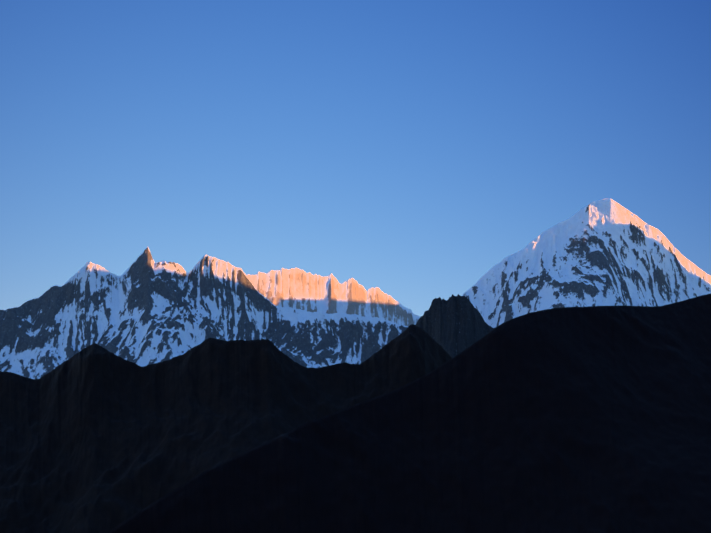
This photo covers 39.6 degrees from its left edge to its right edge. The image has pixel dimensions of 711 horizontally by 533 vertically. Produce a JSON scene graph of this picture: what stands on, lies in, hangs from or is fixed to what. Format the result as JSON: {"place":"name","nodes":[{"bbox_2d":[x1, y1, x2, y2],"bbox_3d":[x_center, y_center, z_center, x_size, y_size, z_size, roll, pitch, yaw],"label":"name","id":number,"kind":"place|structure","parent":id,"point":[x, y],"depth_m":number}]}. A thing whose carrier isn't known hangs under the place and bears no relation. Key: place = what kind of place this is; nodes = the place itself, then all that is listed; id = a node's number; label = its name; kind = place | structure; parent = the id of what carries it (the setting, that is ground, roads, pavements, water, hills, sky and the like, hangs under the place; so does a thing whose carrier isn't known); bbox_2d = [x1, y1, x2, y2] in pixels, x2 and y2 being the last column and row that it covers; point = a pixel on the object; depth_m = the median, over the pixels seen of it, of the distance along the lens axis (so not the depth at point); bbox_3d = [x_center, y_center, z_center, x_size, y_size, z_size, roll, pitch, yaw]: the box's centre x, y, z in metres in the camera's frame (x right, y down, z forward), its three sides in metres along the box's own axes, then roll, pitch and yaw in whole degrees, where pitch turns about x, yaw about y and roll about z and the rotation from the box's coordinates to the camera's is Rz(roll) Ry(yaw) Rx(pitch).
{"place":"outdoors","nodes":[
{"label":"outdoors","id":0,"kind":"place"},
{"bbox_2d":[0,247,407,378],"bbox_3d":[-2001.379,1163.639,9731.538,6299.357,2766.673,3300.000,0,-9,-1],"label":"massif","id":1,"kind":"structure","parent":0,"point":[144,309],"depth_m":9720.80},
{"bbox_2d":[0,324,451,532],"bbox_3d":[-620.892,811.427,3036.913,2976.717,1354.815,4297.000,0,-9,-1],"label":"mountain ridge","id":2,"kind":"structure","parent":0,"point":[95,438],"depth_m":3096.29},
{"bbox_2d":[246,268,419,326],"bbox_3d":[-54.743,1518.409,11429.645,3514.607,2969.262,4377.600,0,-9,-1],"label":"mountain ridge","id":3,"kind":"structure","parent":0,"point":[296,288],"depth_m":11387.61},
{"bbox_2d":[0,0,710,316],"label":"sky","id":4,"kind":"structure","parent":0,"point":[405,149]},
{"bbox_2d":[109,294,710,532],"bbox_3d":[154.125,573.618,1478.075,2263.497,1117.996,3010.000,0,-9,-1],"label":"hill","id":5,"kind":"structure","parent":0,"point":[592,419],"depth_m":1098.09},
{"bbox_2d":[416,294,493,357],"bbox_3d":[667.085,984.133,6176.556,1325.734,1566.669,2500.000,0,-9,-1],"label":"rock peak","id":6,"kind":"structure","parent":0,"point":[453,326],"depth_m":5927.65},
{"bbox_2d":[462,198,710,327],"bbox_3d":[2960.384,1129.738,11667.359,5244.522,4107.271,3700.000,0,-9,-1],"label":"snowy mountain","id":7,"kind":"structure","parent":0,"point":[607,252],"depth_m":11783.84}
]}

